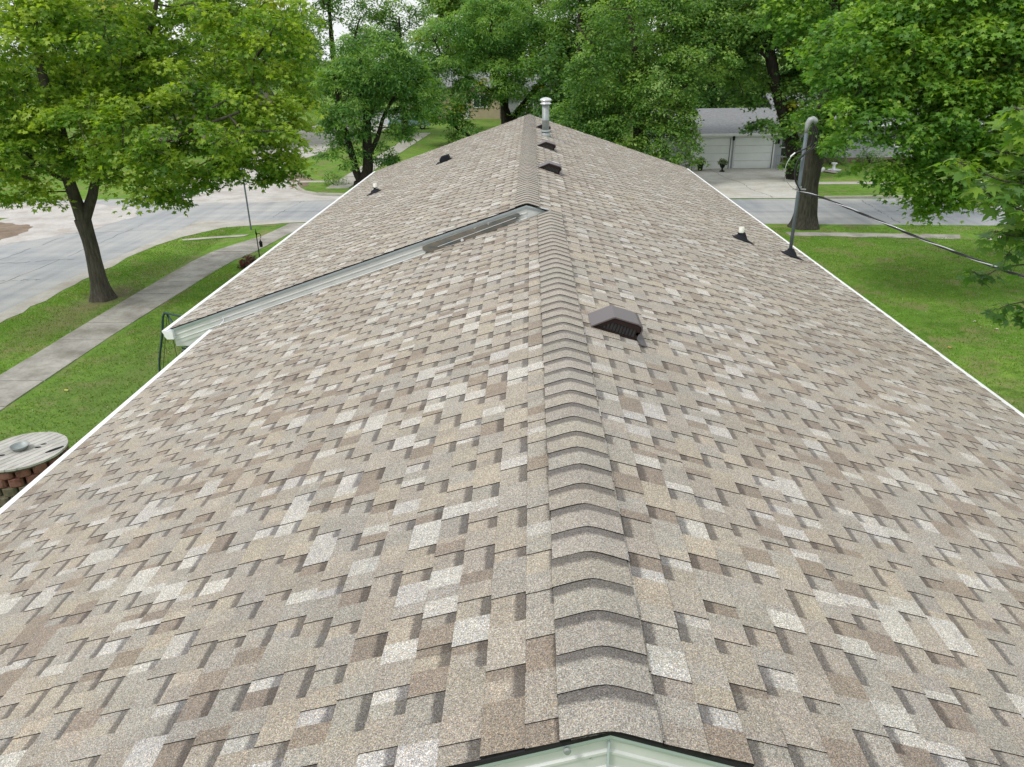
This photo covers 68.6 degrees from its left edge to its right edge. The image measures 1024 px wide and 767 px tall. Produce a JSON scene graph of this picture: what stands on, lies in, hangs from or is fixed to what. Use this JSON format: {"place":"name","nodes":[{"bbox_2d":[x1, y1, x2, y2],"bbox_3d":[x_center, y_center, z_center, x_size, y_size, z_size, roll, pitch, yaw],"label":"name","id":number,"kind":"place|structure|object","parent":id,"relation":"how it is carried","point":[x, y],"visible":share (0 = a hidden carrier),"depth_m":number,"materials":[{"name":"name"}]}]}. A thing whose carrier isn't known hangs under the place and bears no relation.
{"place":"outdoors","nodes":[
{"label":"outdoors","id":0,"kind":"place"},
{"bbox_2d":[0,223,304,410],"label":"sidewalk","id":1,"kind":"structure","parent":0,"point":[21,379],"depth_m":22.01,"materials":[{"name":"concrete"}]},
{"bbox_2d":[288,173,312,188],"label":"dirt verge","id":2,"kind":"structure","parent":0,"point":[304,184],"depth_m":46.32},
{"bbox_2d":[299,180,333,182],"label":"corner path","id":3,"kind":"structure","parent":0,"point":[314,181],"depth_m":45.78,"materials":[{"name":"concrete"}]},
{"bbox_2d":[326,133,429,188],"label":"sidewalk","id":4,"kind":"structure","parent":0,"point":[399,149],"depth_m":57.30,"materials":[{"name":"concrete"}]},
{"bbox_2d":[1,0,786,68],"label":"sky","id":5,"kind":"structure","parent":0,"point":[338,28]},
{"bbox_2d":[387,114,430,128],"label":"parked car","id":6,"kind":"object","parent":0,"point":[418,123],"visible":0.3,"depth_m":76.81,"materials":[{"name":"blue paint"}]},
{"bbox_2d":[0,57,1023,507],"bbox_3d":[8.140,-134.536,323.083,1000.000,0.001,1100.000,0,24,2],"label":"ground","id":7,"kind":"structure","parent":0,"point":[432,139],"depth_m":23.24,"materials":[{"name":"green plant"}]},
{"bbox_2d":[0,447,68,505],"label":"fire pit","id":8,"kind":"object","parent":7,"relation":"on","point":[12,484],"visible":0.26,"depth_m":12.83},
{"bbox_2d":[0,431,68,472],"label":"wooden lid","id":9,"kind":"object","parent":8,"relation":"on","point":[45,447],"visible":0.98,"depth_m":13.24,"materials":[{"name":"grey wood"}]},
{"bbox_2d":[9,441,28,451],"bbox_3d":[-8.713,1.129,13.283,0.312,0.082,0.312,0,24,2],"label":"steel pan","id":10,"kind":"object","parent":9,"relation":"on","point":[21,446],"visible":1,"depth_m":13.31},
{"bbox_2d":[0,55,72,162],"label":"shade tree","id":11,"kind":"object","parent":7,"relation":"on","point":[23,71],"visible":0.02,"depth_m":55.52,"materials":[{"name":"green plant"}]},
{"bbox_2d":[5,17,85,89],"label":"shade tree","id":12,"kind":"object","parent":7,"relation":"on","point":[58,48],"visible":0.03,"depth_m":92.11,"materials":[{"name":"green plant"}]},
{"bbox_2d":[0,202,136,245],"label":"driveway","id":13,"kind":"structure","parent":7,"relation":"on","point":[56,221],"depth_m":36.26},
{"bbox_2d":[0,222,32,239],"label":"dirt patch","id":14,"kind":"object","parent":13,"relation":"on","point":[7,230],"visible":1,"depth_m":34.08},
{"bbox_2d":[32,0,168,152],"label":"shade tree","id":15,"kind":"object","parent":7,"relation":"on","point":[93,2],"visible":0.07,"depth_m":55.79,"materials":[{"name":"green plant"}]},
{"bbox_2d":[50,1,161,105],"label":"shade tree","id":16,"kind":"object","parent":7,"relation":"on","point":[110,48],"visible":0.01,"depth_m":76.67,"materials":[{"name":"green plant"}]},
{"bbox_2d":[0,220,308,322],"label":"concrete gutter","id":17,"kind":"object","parent":7,"relation":"on","point":[199,226],"visible":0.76,"depth_m":30.45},
{"bbox_2d":[0,0,333,302],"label":"maple tree","id":18,"kind":"object","parent":7,"relation":"on","point":[237,85],"visible":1,"depth_m":20.68,"materials":[{"name":"green plant"}]},
{"bbox_2d":[158,312,188,371],"bbox_3d":[-6.875,-0.569,16.817,3.356,1.730,0.588,12,27,27],"label":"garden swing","id":19,"kind":"object","parent":7,"relation":"on","point":[161,339],"visible":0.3,"depth_m":17.29,"materials":[{"name":"black metal"}]},
{"bbox_2d":[139,80,276,143],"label":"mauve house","id":20,"kind":"structure","parent":7,"relation":"on","point":[266,94],"depth_m":67.62,"materials":[{"name":"grey"}]},
{"bbox_2d":[182,234,247,240],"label":"footpath","id":21,"kind":"structure","parent":7,"relation":"on","point":[215,237],"depth_m":31.95,"materials":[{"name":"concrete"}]},
{"bbox_2d":[161,0,292,142],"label":"shade tree","id":22,"kind":"object","parent":7,"relation":"on","point":[236,11],"visible":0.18,"depth_m":59.80,"materials":[{"name":"green plant"}]},
{"bbox_2d":[170,0,293,87],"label":"sparse tree","id":23,"kind":"object","parent":7,"relation":"on","point":[262,59],"visible":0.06,"depth_m":68.59,"materials":[{"name":"green plant"}]},
{"bbox_2d":[201,13,287,89],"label":"shade tree","id":24,"kind":"object","parent":7,"relation":"on","point":[264,50],"visible":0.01,"depth_m":81.00,"materials":[{"name":"green plant"}]},
{"bbox_2d":[241,168,251,229],"bbox_3d":[-11.624,-8.217,32.720,0.529,3.240,0.525,18,30,36],"label":"street sign","id":25,"kind":"object","parent":7,"relation":"on","point":[247,205],"visible":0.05,"depth_m":32.87,"materials":[{"name":"grey metal"}]},
{"bbox_2d":[238,254,258,268],"bbox_3d":[-9.593,-4.463,27.408,0.933,0.527,0.980,0,24,2],"label":"flower clump","id":26,"kind":"object","parent":7,"relation":"on","point":[247,262],"visible":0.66,"depth_m":27.24,"materials":[{"name":"red plant"}]},
{"bbox_2d":[255,229,262,256],"bbox_3d":[-9.202,-4.978,27.453,0.218,1.380,0.142,7,25,18],"label":"garden hook","id":27,"kind":"object","parent":7,"relation":"on","point":[260,242],"visible":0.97,"depth_m":27.34,"materials":[{"name":"black metal"}]},
{"bbox_2d":[172,124,387,202],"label":"driveway","id":28,"kind":"structure","parent":7,"relation":"on","point":[273,193],"depth_m":42.34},
{"bbox_2d":[271,8,329,108],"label":"shade tree","id":29,"kind":"object","parent":7,"relation":"on","point":[279,86],"visible":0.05,"depth_m":107.41,"materials":[{"name":"green plant"}]},
{"bbox_2d":[294,179,344,195],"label":"kerb","id":30,"kind":"structure","parent":7,"relation":"on","point":[298,187],"depth_m":41.53,"materials":[{"name":"concrete"}]},
{"bbox_2d":[269,0,385,136],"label":"sparse tree","id":31,"kind":"object","parent":7,"relation":"on","point":[329,4],"visible":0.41,"depth_m":64.47,"materials":[{"name":"green plant"}]},
{"bbox_2d":[321,171,348,186],"bbox_3d":[-10.684,-12.222,44.470,1.641,1.041,1.732,15,28,32],"label":"bush","id":32,"kind":"object","parent":7,"relation":"on","point":[335,177],"visible":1,"depth_m":44.47,"materials":[{"name":"green plant"}]},
{"bbox_2d":[318,23,396,107],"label":"shade tree","id":33,"kind":"object","parent":7,"relation":"on","point":[328,62],"visible":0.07,"depth_m":99.24,"materials":[{"name":"green plant"}]},
{"bbox_2d":[305,22,452,186],"bbox_3d":[-7.660,-15.636,42.575,8.413,8.814,5.453,0,24,2],"label":"locust tree","id":34,"kind":"object","parent":7,"relation":"on","point":[380,76],"visible":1,"depth_m":41.85,"materials":[{"name":"green plant"}]},
{"bbox_2d":[342,0,452,130],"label":"sparse tree","id":35,"kind":"object","parent":7,"relation":"on","point":[379,15],"visible":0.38,"depth_m":68.23,"materials":[{"name":"green plant"}]},
{"bbox_2d":[412,0,476,66],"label":"shade tree","id":36,"kind":"object","parent":7,"relation":"on","point":[439,7],"visible":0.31,"depth_m":88.52,"materials":[{"name":"green plant"}]},
{"bbox_2d":[405,67,500,118],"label":"tan house","id":37,"kind":"structure","parent":7,"relation":"on","point":[494,113],"depth_m":88.22,"materials":[{"name":"grey"}]},
{"bbox_2d":[473,95,487,107],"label":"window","id":38,"kind":"structure","parent":37,"relation":"in","point":[481,95],"depth_m":87.86,"materials":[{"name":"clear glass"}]},
{"bbox_2d":[443,0,538,123],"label":"shade tree","id":39,"kind":"object","parent":7,"relation":"on","point":[501,17],"visible":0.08,"depth_m":69.66,"materials":[{"name":"green plant"}]},
{"bbox_2d":[402,0,614,143],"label":"locust tree","id":40,"kind":"object","parent":7,"relation":"on","point":[473,47],"visible":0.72,"depth_m":60.22,"materials":[{"name":"green plant"}]},
{"bbox_2d":[0,97,1023,766],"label":"house","id":41,"kind":"structure","parent":7,"relation":"on","point":[532,441],"depth_m":3.37,"materials":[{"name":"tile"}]},
{"bbox_2d":[784,125,1023,277],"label":"service cable","id":42,"kind":"object","parent":41,"relation":"attached to","point":[908,233],"visible":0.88,"depth_m":9.25,"materials":[{"name":"black rubber"}]},
{"bbox_2d":[494,0,571,70],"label":"shade tree","id":43,"kind":"object","parent":7,"relation":"on","point":[541,2],"visible":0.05,"depth_m":97.00,"materials":[{"name":"green plant"}]},
{"bbox_2d":[511,0,651,124],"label":"shade tree","id":44,"kind":"object","parent":7,"relation":"on","point":[547,67],"visible":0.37,"depth_m":58.85,"materials":[{"name":"green plant"}]},
{"bbox_2d":[571,13,653,52],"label":"shade tree","id":45,"kind":"object","parent":7,"relation":"on","point":[637,30],"visible":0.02,"depth_m":95.83,"materials":[{"name":"green plant"}]},
{"bbox_2d":[558,3,672,118],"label":"shade tree","id":46,"kind":"object","parent":7,"relation":"on","point":[626,53],"visible":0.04,"depth_m":74.26,"materials":[{"name":"green plant"}]},
{"bbox_2d":[541,0,745,169],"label":"ash tree","id":47,"kind":"object","parent":7,"relation":"on","point":[683,34],"visible":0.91,"depth_m":40.40,"materials":[{"name":"green plant"}]},
{"bbox_2d":[688,50,761,103],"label":"shade tree","id":48,"kind":"object","parent":7,"relation":"on","point":[719,86],"visible":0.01,"depth_m":101.81,"materials":[{"name":"green plant"}]},
{"bbox_2d":[664,0,793,108],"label":"shade tree","id":49,"kind":"object","parent":7,"relation":"on","point":[712,101],"visible":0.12,"depth_m":55.13,"materials":[{"name":"green plant"}]},
{"bbox_2d":[693,0,840,179],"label":"leaning tree","id":50,"kind":"object","parent":7,"relation":"on","point":[774,83],"visible":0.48,"depth_m":41.73,"materials":[{"name":"green plant"}]},
{"bbox_2d":[643,93,992,168],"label":"garage house","id":51,"kind":"structure","parent":7,"relation":"on","point":[721,136],"depth_m":48.22,"materials":[{"name":"grey"}]},
{"bbox_2d":[692,138,730,168],"bbox_3d":[12.737,-14.747,48.101,2.340,1.887,0.059,0,24,2],"label":"garage door","id":52,"kind":"structure","parent":51,"relation":"in","point":[720,146],"depth_m":48.02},
{"bbox_2d":[733,137,772,167],"bbox_3d":[15.446,-14.758,48.028,2.360,1.887,0.059,0,24,2],"label":"garage door","id":53,"kind":"structure","parent":51,"relation":"in","point":[751,152],"depth_m":48.00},
{"bbox_2d":[781,140,785,156],"bbox_3d":[17.667,-15.256,48.479,0.820,1.220,0.090,0,24,2],"label":"window","id":54,"kind":"structure","parent":51,"relation":"in","point":[783,150],"depth_m":48.55,"materials":[{"name":"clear glass"}]},
{"bbox_2d":[821,162,840,172],"bbox_3d":[19.769,-13.311,46.362,1.071,0.617,1.297,-22,31,-39],"label":"lawn ornament","id":55,"kind":"object","parent":7,"relation":"on","point":[833,170],"visible":0.94,"depth_m":46.37,"materials":[{"name":"white paint"}]},
{"bbox_2d":[823,149,849,166],"bbox_3d":[20.930,-14.890,49.036,2.565,1.344,2.793,-10,25,-20],"label":"foundation bush","id":56,"kind":"object","parent":7,"relation":"on","point":[828,160],"visible":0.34,"depth_m":48.87,"materials":[{"name":"green plant"}]},
{"bbox_2d":[748,0,967,230],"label":"street maple","id":57,"kind":"object","parent":7,"relation":"on","point":[794,19],"visible":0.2,"depth_m":29.43,"materials":[{"name":"green plant"}]},
{"bbox_2d":[854,146,887,165],"bbox_3d":[23.593,-14.886,49.086,2.170,1.258,2.231,6,25,16],"label":"foundation bush","id":58,"kind":"object","parent":7,"relation":"on","point":[870,157],"visible":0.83,"depth_m":49.02,"materials":[{"name":"green plant"}]},
{"bbox_2d":[786,232,959,238],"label":"walkway","id":59,"kind":"structure","parent":7,"relation":"on","point":[939,236],"depth_m":30.60,"materials":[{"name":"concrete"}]},
{"bbox_2d":[824,195,935,198],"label":"kerb","id":60,"kind":"structure","parent":7,"relation":"on","point":[872,196],"depth_m":38.23,"materials":[{"name":"concrete"}]},
{"bbox_2d":[819,181,981,183],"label":"walkway","id":61,"kind":"structure","parent":7,"relation":"on","point":[850,182],"depth_m":42.52,"materials":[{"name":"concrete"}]},
{"bbox_2d":[783,0,1023,235],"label":"maple","id":62,"kind":"object","parent":7,"relation":"on","point":[945,81],"visible":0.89,"depth_m":19.38,"materials":[{"name":"green plant"}]},
{"bbox_2d":[926,104,1023,328],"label":"maple","id":63,"kind":"object","parent":7,"relation":"on","point":[1008,197],"visible":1,"depth_m":6.23,"materials":[{"name":"green plant"}]},
{"bbox_2d":[0,105,1023,312],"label":"road","id":64,"kind":"structure","parent":0,"point":[156,223],"depth_m":33.56,"materials":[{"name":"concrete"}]},
{"bbox_2d":[0,200,1004,283],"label":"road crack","id":65,"kind":"object","parent":64,"relation":"on","point":[247,211],"visible":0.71,"depth_m":32.33,"materials":[{"name":"grey asphalt"}]},
{"bbox_2d":[508,74,613,122],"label":"grey house","id":66,"kind":"structure","parent":0,"point":[512,106],"depth_m":80.83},
{"bbox_2d":[519,101,533,113],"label":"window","id":67,"kind":"structure","parent":66,"relation":"in","point":[528,105],"depth_m":80.71,"materials":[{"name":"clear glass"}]},
{"bbox_2d":[689,168,796,197],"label":"driveway","id":68,"kind":"structure","parent":0,"point":[760,181],"depth_m":43.19,"materials":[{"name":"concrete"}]},
{"bbox_2d":[680,163,696,170],"bbox_3d":[11.075,-13.726,47.558,1.150,0.490,0.420,0,24,2],"label":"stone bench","id":69,"kind":"object","parent":68,"relation":"on","point":[693,168],"visible":0.35,"depth_m":47.37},
{"bbox_2d":[696,156,706,170],"bbox_3d":[11.996,-13.982,47.644,0.718,0.870,0.720,0,24,2],"label":"urn planter","id":70,"kind":"object","parent":68,"relation":"on","point":[700,166],"visible":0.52,"depth_m":47.59,"materials":[{"name":"black metal"}]},
{"bbox_2d":[718,158,728,171],"bbox_3d":[13.237,-13.736,47.061,0.767,0.855,0.738,0,24,2],"label":"urn planter","id":71,"kind":"object","parent":68,"relation":"on","point":[722,163],"visible":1,"depth_m":46.95,"materials":[{"name":"black metal"}]},
{"bbox_2d":[775,155,782,168],"bbox_3d":[16.976,-13.994,47.540,0.400,0.866,0.454,0,24,2],"label":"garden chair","id":72,"kind":"object","parent":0,"point":[778,160],"visible":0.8,"depth_m":47.60,"materials":[{"name":"metal"}]}
]}

